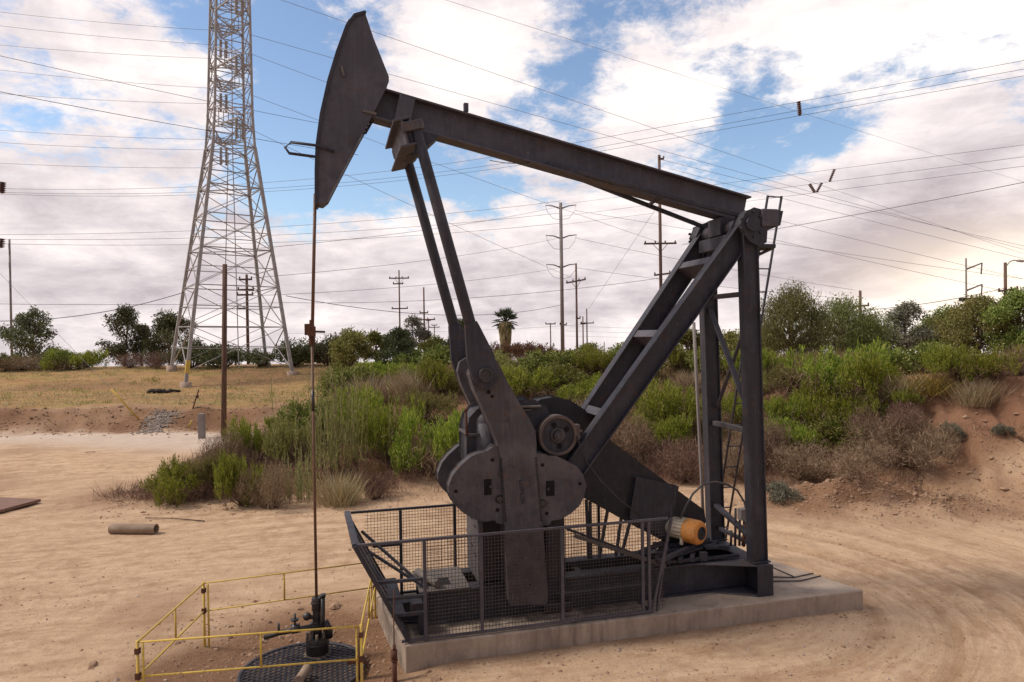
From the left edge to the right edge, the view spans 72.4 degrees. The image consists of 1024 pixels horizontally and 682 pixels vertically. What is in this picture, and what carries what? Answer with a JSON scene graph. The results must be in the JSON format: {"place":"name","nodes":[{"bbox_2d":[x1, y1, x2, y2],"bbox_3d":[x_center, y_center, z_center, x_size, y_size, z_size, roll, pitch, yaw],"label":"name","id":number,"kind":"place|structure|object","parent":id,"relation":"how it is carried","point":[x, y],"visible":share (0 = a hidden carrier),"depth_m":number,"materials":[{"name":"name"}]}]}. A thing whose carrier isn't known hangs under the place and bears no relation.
{"place":"outdoors","nodes":[
{"label":"outdoors","id":0,"kind":"place"},
{"bbox_2d":[0,353,1023,681],"bbox_3d":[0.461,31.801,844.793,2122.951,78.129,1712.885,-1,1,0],"label":"ground","id":1,"kind":"structure","parent":0,"point":[60,473],"depth_m":11.99,"materials":[{"name":"beige soil"}]},
{"bbox_2d":[0,497,40,512],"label":"steel plate","id":2,"kind":"object","parent":1,"relation":"on","point":[7,503],"visible":1,"depth_m":16.30,"materials":[{"name":"metal"}]},
{"bbox_2d":[0,352,42,370],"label":"dry bush","id":3,"kind":"object","parent":1,"relation":"on","point":[7,363],"visible":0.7,"depth_m":48.91,"materials":[{"name":"brown plant"}]},
{"bbox_2d":[0,305,57,362],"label":"eucalyptus tree","id":4,"kind":"object","parent":1,"relation":"on","point":[26,342],"visible":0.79,"depth_m":61.43,"materials":[{"name":"green plant"}]},
{"bbox_2d":[39,343,95,369],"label":"leafy bush","id":5,"kind":"object","parent":1,"relation":"on","point":[64,353],"visible":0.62,"depth_m":49.07,"materials":[{"name":"green plant"}]},
{"bbox_2d":[36,345,108,371],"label":"green shrub","id":6,"kind":"object","parent":1,"relation":"on","point":[93,359],"visible":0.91,"depth_m":48.88,"materials":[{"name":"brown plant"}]},
{"bbox_2d":[94,302,151,364],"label":"eucalyptus tree","id":7,"kind":"object","parent":1,"relation":"on","point":[119,322],"visible":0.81,"depth_m":59.40,"materials":[{"name":"green plant"}]},
{"bbox_2d":[108,523,158,533],"bbox_3d":[-7.497,3.721,13.863,0.943,0.200,0.200,-1,1,5],"label":"culvert pipe","id":8,"kind":"object","parent":1,"relation":"on","point":[118,528],"visible":1,"depth_m":13.79,"materials":[{"name":"concrete"}]},
{"bbox_2d":[133,349,176,368],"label":"dry bush","id":9,"kind":"object","parent":1,"relation":"on","point":[154,363],"visible":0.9,"depth_m":49.05,"materials":[{"name":"brown plant"}]},
{"bbox_2d":[130,403,185,434],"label":"grey gravel","id":10,"kind":"structure","parent":1,"relation":"on","point":[159,420],"depth_m":29.61,"materials":[{"name":"grey gravel"}]},
{"bbox_2d":[140,308,205,365],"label":"eucalyptus tree","id":11,"kind":"object","parent":1,"relation":"on","point":[164,328],"visible":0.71,"depth_m":59.30,"materials":[{"name":"green plant"}]},
{"bbox_2d":[128,453,219,512],"bbox_3d":[-7.827,3.289,16.340,1.951,1.240,2.276,-1,1,23],"label":"green shrub","id":12,"kind":"object","parent":1,"relation":"on","point":[174,486],"visible":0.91,"depth_m":16.24,"materials":[{"name":"green plant"}]},
{"bbox_2d":[157,337,216,367],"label":"dark bush","id":13,"kind":"object","parent":1,"relation":"on","point":[180,357],"visible":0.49,"depth_m":49.17,"materials":[{"name":"green plant"}]},
{"bbox_2d":[176,447,230,502],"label":"olive shrub","id":14,"kind":"object","parent":1,"relation":"on","point":[205,472],"visible":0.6,"depth_m":16.68,"materials":[{"name":"green plant"}]},
{"bbox_2d":[190,341,247,368],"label":"dark bush","id":15,"kind":"object","parent":1,"relation":"on","point":[232,356],"visible":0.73,"depth_m":48.58,"materials":[{"name":"green plant"}]},
{"bbox_2d":[221,264,226,433],"bbox_3d":[-11.204,0.609,27.225,0.368,7.190,0.209,-1,1,0],"label":"wooden pole","id":16,"kind":"object","parent":1,"relation":"on","point":[224,358],"visible":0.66,"depth_m":27.15,"materials":[{"name":"brown wood"}]},
{"bbox_2d":[0,361,452,414],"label":"field grass","id":17,"kind":"structure","parent":1,"relation":"on","point":[144,390],"depth_m":40.13,"materials":[{"name":"plant"}]},
{"bbox_2d":[192,426,262,469],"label":"dry bush","id":18,"kind":"object","parent":1,"relation":"on","point":[225,438],"visible":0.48,"depth_m":18.45,"materials":[{"name":"brown plant"}]},
{"bbox_2d":[166,0,296,387],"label":"lattice tower","id":19,"kind":"structure","parent":1,"relation":"on","point":[243,126],"depth_m":45.87,"materials":[{"name":"metal"}]},
{"bbox_2d":[201,449,268,513],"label":"green shrub","id":20,"kind":"object","parent":1,"relation":"on","point":[226,475],"visible":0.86,"depth_m":15.86,"materials":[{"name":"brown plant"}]},
{"bbox_2d":[221,412,265,457],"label":"green shrub","id":21,"kind":"object","parent":1,"relation":"on","point":[255,439],"visible":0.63,"depth_m":20.09,"materials":[{"name":"green plant"}]},
{"bbox_2d":[134,562,376,681],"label":"yellow railing","id":22,"kind":"object","parent":1,"relation":"on","point":[139,675],"visible":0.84,"depth_m":7.51,"materials":[{"name":"metal"}]},
{"bbox_2d":[239,348,279,366],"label":"dark bush","id":23,"kind":"object","parent":1,"relation":"on","point":[253,358],"visible":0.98,"depth_m":49.07,"materials":[{"name":"green plant"}]},
{"bbox_2d":[233,457,297,512],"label":"dry bush","id":24,"kind":"object","parent":1,"relation":"on","point":[269,499],"visible":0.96,"depth_m":15.67,"materials":[{"name":"brown plant"}]},
{"bbox_2d":[259,412,326,463],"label":"olive shrub","id":25,"kind":"object","parent":1,"relation":"on","point":[282,443],"visible":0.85,"depth_m":19.35,"materials":[{"name":"green plant"}]},
{"bbox_2d":[271,337,318,365],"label":"dark bush","id":26,"kind":"object","parent":1,"relation":"on","point":[296,355],"visible":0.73,"depth_m":48.53,"materials":[{"name":"green plant"}]},
{"bbox_2d":[237,641,365,681],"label":"round grating","id":27,"kind":"object","parent":1,"relation":"on","point":[342,671],"visible":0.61,"depth_m":8.35,"materials":[{"name":"paint"}]},
{"bbox_2d":[263,593,332,660],"bbox_3d":[-2.641,3.538,8.651,0.821,0.802,0.340,-1,1,-14],"label":"wellhead","id":28,"kind":"object","parent":27,"relation":"on","point":[317,644],"visible":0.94,"depth_m":8.62,"materials":[{"name":"black metal"}]},
{"bbox_2d":[264,447,339,503],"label":"fennel clump","id":29,"kind":"object","parent":1,"relation":"on","point":[299,493],"visible":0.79,"depth_m":16.30,"materials":[{"name":"green plant"}]},
{"bbox_2d":[275,394,343,441],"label":"leafy bush","id":30,"kind":"object","parent":1,"relation":"on","point":[300,411],"visible":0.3,"depth_m":21.14,"materials":[{"name":"green plant"}]},
{"bbox_2d":[298,332,355,365],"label":"dark bush","id":31,"kind":"object","parent":1,"relation":"on","point":[322,348],"visible":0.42,"depth_m":49.12,"materials":[{"name":"green plant"}]},
{"bbox_2d":[270,362,392,482],"bbox_3d":[-4.535,2.052,18.443,2.998,3.120,2.072,-1,1,2],"label":"fennel clump","id":32,"kind":"object","parent":1,"relation":"on","point":[333,447],"visible":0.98,"depth_m":18.07,"materials":[{"name":"green plant"}]},
{"bbox_2d":[300,467,379,508],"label":"grass clump","id":33,"kind":"object","parent":1,"relation":"on","point":[339,497],"visible":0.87,"depth_m":15.85,"materials":[{"name":"plant"}]},
{"bbox_2d":[310,361,378,399],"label":"leafy bush","id":34,"kind":"object","parent":1,"relation":"on","point":[359,370],"visible":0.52,"depth_m":32.90,"materials":[{"name":"green plant"}]},
{"bbox_2d":[319,326,374,376],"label":"leafy tree","id":35,"kind":"object","parent":1,"relation":"on","point":[348,344],"visible":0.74,"depth_m":43.45,"materials":[{"name":"green plant"}]},
{"bbox_2d":[317,383,385,448],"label":"green shrub","id":36,"kind":"object","parent":1,"relation":"on","point":[344,414],"visible":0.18,"depth_m":20.53,"materials":[{"name":"green plant"}]},
{"bbox_2d":[316,373,403,404],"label":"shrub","id":37,"kind":"object","parent":1,"relation":"on","point":[376,386],"visible":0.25,"depth_m":25.05,"materials":[{"name":"plant"}]},
{"bbox_2d":[352,462,401,501],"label":"dry bush","id":38,"kind":"object","parent":1,"relation":"on","point":[377,485],"visible":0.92,"depth_m":16.51,"materials":[{"name":"brown plant"}]},
{"bbox_2d":[361,328,393,360],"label":"leafy tree","id":39,"kind":"object","parent":1,"relation":"on","point":[375,338],"visible":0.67,"depth_m":51.80,"materials":[{"name":"green plant"}]},
{"bbox_2d":[351,360,417,384],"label":"green shrub","id":40,"kind":"object","parent":1,"relation":"on","point":[379,366],"visible":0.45,"depth_m":41.41,"materials":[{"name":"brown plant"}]},
{"bbox_2d":[347,382,430,466],"bbox_3d":[-3.260,2.296,18.881,3.096,2.462,2.777,0,1,36],"label":"green shrub","id":41,"kind":"object","parent":1,"relation":"on","point":[377,436],"visible":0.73,"depth_m":18.75,"materials":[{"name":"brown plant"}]},
{"bbox_2d":[374,326,417,367],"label":"leafy tree","id":42,"kind":"object","parent":1,"relation":"on","point":[398,340],"visible":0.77,"depth_m":45.70,"materials":[{"name":"green plant"}]},
{"bbox_2d":[374,363,438,402],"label":"grass clump","id":43,"kind":"object","parent":1,"relation":"on","point":[407,386],"visible":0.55,"depth_m":24.47,"materials":[{"name":"plant"}]},
{"bbox_2d":[402,314,432,349],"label":"eucalyptus tree","id":44,"kind":"object","parent":1,"relation":"on","point":[420,332],"visible":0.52,"depth_m":59.58,"materials":[{"name":"green plant"}]},
{"bbox_2d":[386,340,450,374],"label":"leafy bush","id":45,"kind":"object","parent":1,"relation":"on","point":[441,353],"visible":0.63,"depth_m":44.16,"materials":[{"name":"green plant"}]},
{"bbox_2d":[388,403,463,484],"bbox_3d":[-1.978,2.579,18.305,3.137,2.362,2.990,-1,1,-7],"label":"green shrub","id":46,"kind":"object","parent":1,"relation":"on","point":[440,446],"visible":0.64,"depth_m":17.90,"materials":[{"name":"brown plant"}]},
{"bbox_2d":[398,386,461,426],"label":"olive shrub","id":47,"kind":"object","parent":1,"relation":"on","point":[430,401],"visible":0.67,"depth_m":21.99,"materials":[{"name":"green plant"}]},
{"bbox_2d":[412,355,461,396],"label":"green shrub","id":48,"kind":"object","parent":1,"relation":"on","point":[441,379],"visible":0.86,"depth_m":24.68,"materials":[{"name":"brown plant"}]},
{"bbox_2d":[492,307,518,348],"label":"palm tree","id":49,"kind":"object","parent":1,"relation":"on","point":[505,327],"visible":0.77,"depth_m":67.61,"materials":[{"name":"green plant"}]},
{"bbox_2d":[0,375,1023,681],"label":"dirt clods","id":50,"kind":"object","parent":1,"relation":"on","point":[436,677],"visible":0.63,"depth_m":14.55,"materials":[{"name":"brown soil"}]},
{"bbox_2d":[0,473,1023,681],"bbox_3d":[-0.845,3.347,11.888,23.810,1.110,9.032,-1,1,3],"label":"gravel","id":51,"kind":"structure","parent":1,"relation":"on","point":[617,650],"depth_m":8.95,"materials":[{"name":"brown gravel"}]},
{"bbox_2d":[490,340,563,359],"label":"rusty shrub","id":52,"kind":"object","parent":1,"relation":"on","point":[519,348],"visible":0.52,"depth_m":34.33,"materials":[{"name":"brown plant"}]},
{"bbox_2d":[500,363,572,399],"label":"green shrub","id":53,"kind":"object","parent":1,"relation":"on","point":[520,382],"visible":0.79,"depth_m":23.63,"materials":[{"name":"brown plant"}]},
{"bbox_2d":[513,347,586,374],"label":"leafy bush","id":54,"kind":"object","parent":1,"relation":"on","point":[540,360],"visible":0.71,"depth_m":26.55,"materials":[{"name":"green plant"}]},
{"bbox_2d":[90,341,1023,505],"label":"dry undergrowth","id":55,"kind":"object","parent":1,"relation":"on","point":[135,488],"visible":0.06,"depth_m":18.30,"materials":[{"name":"brown plant"}]},
{"bbox_2d":[545,202,576,350],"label":"steel pole","id":56,"kind":"object","parent":1,"relation":"on","point":[561,266],"visible":0.91,"depth_m":81.77,"materials":[{"name":"metal"}]},
{"bbox_2d":[132,345,992,486],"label":"green undergrowth","id":57,"kind":"object","parent":1,"relation":"on","point":[693,424],"visible":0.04,"depth_m":23.95,"materials":[{"name":"green plant"}]},
{"bbox_2d":[532,357,592,391],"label":"leafy bush","id":58,"kind":"object","parent":1,"relation":"on","point":[569,376],"visible":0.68,"depth_m":24.60,"materials":[{"name":"green plant"}]},
{"bbox_2d":[551,371,601,404],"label":"green shrub","id":59,"kind":"object","parent":1,"relation":"on","point":[580,392],"visible":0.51,"depth_m":23.35,"materials":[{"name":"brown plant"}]},
{"bbox_2d":[563,344,612,373],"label":"green shrub","id":60,"kind":"object","parent":1,"relation":"on","point":[595,357],"visible":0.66,"depth_m":25.93,"materials":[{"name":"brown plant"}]},
{"bbox_2d":[376,558,862,673],"bbox_3d":[1.468,3.734,9.731,6.504,0.500,1.848,-1,1,-15],"label":"concrete pad","id":61,"kind":"object","parent":1,"relation":"on","point":[816,595],"visible":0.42,"depth_m":8.94,"materials":[{"name":"grey concrete"}]},
{"bbox_2d":[344,498,672,642],"bbox_3d":[-0.094,2.895,9.267,4.090,1.238,1.636,-1,1,-14],"label":"guard fence","id":62,"kind":"object","parent":61,"relation":"on","point":[364,554],"visible":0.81,"depth_m":8.69,"materials":[{"name":"black metal"}]},
{"bbox_2d":[284,10,782,634],"bbox_3d":[0.384,-0.309,9.534,6.553,7.620,1.691,-1,1,-14],"label":"pumpjack","id":63,"kind":"object","parent":61,"relation":"on","point":[510,460],"visible":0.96,"depth_m":9.38,"materials":[{"name":"paint"}]},
{"bbox_2d":[723,195,782,540],"bbox_3d":[3.740,0.738,11.281,0.273,5.905,1.457,-1,1,-25],"label":"ladder","id":64,"kind":"object","parent":63,"relation":"attached to","point":[739,372],"visible":0.41,"depth_m":11.31,"materials":[{"name":"metal"}]},
{"bbox_2d":[610,410,656,461],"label":"dry bush","id":65,"kind":"object","parent":1,"relation":"on","point":[625,438],"visible":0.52,"depth_m":19.00,"materials":[{"name":"brown plant"}]},
{"bbox_2d":[644,155,676,288],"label":"utility pole","id":66,"kind":"object","parent":1,"relation":"on","point":[660,243],"visible":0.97,"depth_m":61.79,"materials":[{"name":"brown wood"}]},
{"bbox_2d":[627,407,696,453],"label":"green shrub","id":67,"kind":"object","parent":1,"relation":"on","point":[673,427],"visible":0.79,"depth_m":19.31,"materials":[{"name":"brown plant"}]},
{"bbox_2d":[642,434,703,484],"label":"dry bush","id":68,"kind":"object","parent":1,"relation":"on","point":[680,457],"visible":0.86,"depth_m":17.69,"materials":[{"name":"brown plant"}]},
{"bbox_2d":[627,376,727,425],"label":"green shrub","id":69,"kind":"object","parent":1,"relation":"on","point":[664,403],"visible":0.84,"depth_m":20.36,"materials":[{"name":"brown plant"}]},
{"bbox_2d":[664,344,693,370],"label":"green shrub","id":70,"kind":"object","parent":1,"relation":"on","point":[675,357],"visible":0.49,"depth_m":26.16,"materials":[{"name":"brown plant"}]},
{"bbox_2d":[663,368,723,393],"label":"grass clump","id":71,"kind":"object","parent":1,"relation":"on","point":[689,380],"visible":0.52,"depth_m":23.95,"materials":[{"name":"plant"}]},
{"bbox_2d":[701,391,763,429],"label":"green shrub","id":72,"kind":"object","parent":1,"relation":"on","point":[726,403],"visible":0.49,"depth_m":20.89,"materials":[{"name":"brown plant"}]},
{"bbox_2d":[722,430,768,478],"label":"dry bush","id":73,"kind":"object","parent":1,"relation":"on","point":[732,457],"visible":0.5,"depth_m":17.74,"materials":[{"name":"brown plant"}]},
{"bbox_2d":[733,414,796,468],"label":"dry bush","id":74,"kind":"object","parent":1,"relation":"on","point":[770,447],"visible":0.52,"depth_m":18.37,"materials":[{"name":"brown plant"}]},
{"bbox_2d":[762,347,794,376],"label":"green shrub","id":75,"kind":"object","parent":1,"relation":"on","point":[768,360],"visible":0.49,"depth_m":22.83,"materials":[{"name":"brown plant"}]},
{"bbox_2d":[766,479,804,504],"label":"grey bush","id":76,"kind":"object","parent":1,"relation":"on","point":[778,489],"visible":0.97,"depth_m":14.93,"materials":[{"name":"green plant"}]},
{"bbox_2d":[763,391,814,426],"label":"green shrub","id":77,"kind":"object","parent":1,"relation":"on","point":[787,408],"visible":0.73,"depth_m":19.78,"materials":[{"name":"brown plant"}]},
{"bbox_2d":[738,277,848,356],"bbox_3d":[14.307,-0.681,36.085,5.305,5.206,5.100,-1,1,0],"label":"pepper tree","id":78,"kind":"object","parent":1,"relation":"on","point":[784,315],"visible":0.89,"depth_m":35.14,"materials":[{"name":"green plant"}]},
{"bbox_2d":[763,362,823,396],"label":"olive shrub","id":79,"kind":"object","parent":1,"relation":"on","point":[779,383],"visible":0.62,"depth_m":21.54,"materials":[{"name":"brown plant"}]},
{"bbox_2d":[766,439,844,482],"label":"dry bush","id":80,"kind":"object","parent":1,"relation":"on","point":[794,456],"visible":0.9,"depth_m":17.53,"materials":[{"name":"brown plant"}]},
{"bbox_2d":[764,410,850,457],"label":"green shrub","id":81,"kind":"object","parent":1,"relation":"on","point":[801,433],"visible":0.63,"depth_m":18.52,"materials":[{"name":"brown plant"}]},
{"bbox_2d":[773,373,866,426],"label":"green shrub","id":82,"kind":"object","parent":1,"relation":"on","point":[826,404],"visible":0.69,"depth_m":19.33,"materials":[{"name":"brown plant"}]},
{"bbox_2d":[764,336,900,399],"bbox_3d":[9.289,0.781,20.445,3.850,1.989,4.292,-1,1,-44],"label":"green shrub","id":83,"kind":"object","parent":1,"relation":"on","point":[829,373],"visible":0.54,"depth_m":19.86,"materials":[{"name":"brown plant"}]},
{"bbox_2d":[808,402,874,452],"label":"leafy bush","id":84,"kind":"object","parent":1,"relation":"on","point":[824,431],"visible":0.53,"depth_m":18.19,"materials":[{"name":"green plant"}]},
{"bbox_2d":[787,289,902,353],"bbox_3d":[17.959,-0.561,38.259,4.357,4.454,5.351,-1,1,-40],"label":"pepper tree","id":85,"kind":"object","parent":1,"relation":"on","point":[864,328],"visible":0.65,"depth_m":37.20,"materials":[{"name":"green plant"}]},
{"bbox_2d":[803,436,906,487],"bbox_3d":[7.551,2.573,15.383,2.259,0.944,1.931,-1,1,-26],"label":"dry bush","id":86,"kind":"object","parent":1,"relation":"on","point":[853,465],"visible":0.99,"depth_m":15.37,"materials":[{"name":"brown plant"}]},
{"bbox_2d":[819,390,895,430],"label":"green shrub","id":87,"kind":"object","parent":1,"relation":"on","point":[849,408],"visible":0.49,"depth_m":18.39,"materials":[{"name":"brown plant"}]},
{"bbox_2d":[819,346,931,405],"bbox_3d":[9.886,0.919,19.025,2.966,1.800,3.112,-1,1,22],"label":"green shrub","id":88,"kind":"object","parent":1,"relation":"on","point":[864,372],"visible":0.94,"depth_m":18.48,"materials":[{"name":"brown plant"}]},
{"bbox_2d":[838,411,923,466],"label":"dry bush","id":89,"kind":"object","parent":1,"relation":"on","point":[876,436],"visible":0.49,"depth_m":17.23,"materials":[{"name":"brown plant"}]},
{"bbox_2d":[847,398,929,440],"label":"dry bush","id":90,"kind":"object","parent":1,"relation":"on","point":[899,413],"visible":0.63,"depth_m":17.37,"materials":[{"name":"brown plant"}]},
{"bbox_2d":[883,388,927,410],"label":"green shrub","id":91,"kind":"object","parent":1,"relation":"on","point":[901,396],"visible":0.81,"depth_m":17.80,"materials":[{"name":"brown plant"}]},
{"bbox_2d":[872,372,945,401],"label":"grass clump","id":92,"kind":"object","parent":1,"relation":"on","point":[897,388],"visible":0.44,"depth_m":18.09,"materials":[{"name":"plant"}]},
{"bbox_2d":[879,299,940,353],"bbox_3d":[22.440,-0.527,39.987,3.690,3.718,3.345,-1,1,0],"label":"eucalyptus tree","id":93,"kind":"object","parent":1,"relation":"on","point":[903,312],"visible":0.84,"depth_m":39.41,"materials":[{"name":"green plant"}]},
{"bbox_2d":[862,412,964,476],"bbox_3d":[9.610,2.358,16.826,2.158,1.480,2.524,-1,1,30],"label":"dry bush","id":94,"kind":"object","parent":1,"relation":"on","point":[918,449],"visible":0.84,"depth_m":16.46,"materials":[{"name":"brown plant"}]},
{"bbox_2d":[879,337,964,373],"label":"leafy bush","id":95,"kind":"object","parent":1,"relation":"on","point":[911,357],"visible":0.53,"depth_m":19.39,"materials":[{"name":"green plant"}]},
{"bbox_2d":[887,369,978,395],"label":"golden clump","id":96,"kind":"object","parent":1,"relation":"on","point":[938,386],"visible":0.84,"depth_m":17.72,"materials":[{"name":"green plant"}]},
{"bbox_2d":[922,420,964,455],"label":"dry bush","id":97,"kind":"object","parent":1,"relation":"on","point":[939,439],"visible":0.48,"depth_m":16.59,"materials":[{"name":"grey plant"}]},
{"bbox_2d":[903,341,1008,383],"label":"green shrub","id":98,"kind":"object","parent":1,"relation":"on","point":[941,360],"visible":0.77,"depth_m":17.64,"materials":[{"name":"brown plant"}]},
{"bbox_2d":[922,291,1023,353],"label":"leafy tree","id":99,"kind":"object","parent":1,"relation":"on","point":[965,314],"visible":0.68,"depth_m":37.59,"materials":[{"name":"green plant"}]},
{"bbox_2d":[940,375,1007,407],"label":"grass clump","id":100,"kind":"object","parent":1,"relation":"on","point":[972,399],"visible":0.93,"depth_m":16.99,"materials":[{"name":"plant"}]},
{"bbox_2d":[949,342,1023,380],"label":"green shrub","id":101,"kind":"object","parent":1,"relation":"on","point":[999,363],"visible":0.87,"depth_m":17.15,"materials":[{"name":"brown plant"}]},
{"bbox_2d":[978,285,1023,352],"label":"leafy tree","id":102,"kind":"object","parent":1,"relation":"on","point":[1012,303],"visible":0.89,"depth_m":35.80,"materials":[{"name":"green plant"}]},
{"bbox_2d":[0,0,1023,366],"label":"sky","id":103,"kind":"structure","parent":0,"point":[778,52],"materials":[{"name":"white"}]},
{"bbox_2d":[209,346,905,466],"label":"straw grass","id":104,"kind":"structure","parent":0,"point":[535,395],"depth_m":22.90,"materials":[{"name":"beige plant"}]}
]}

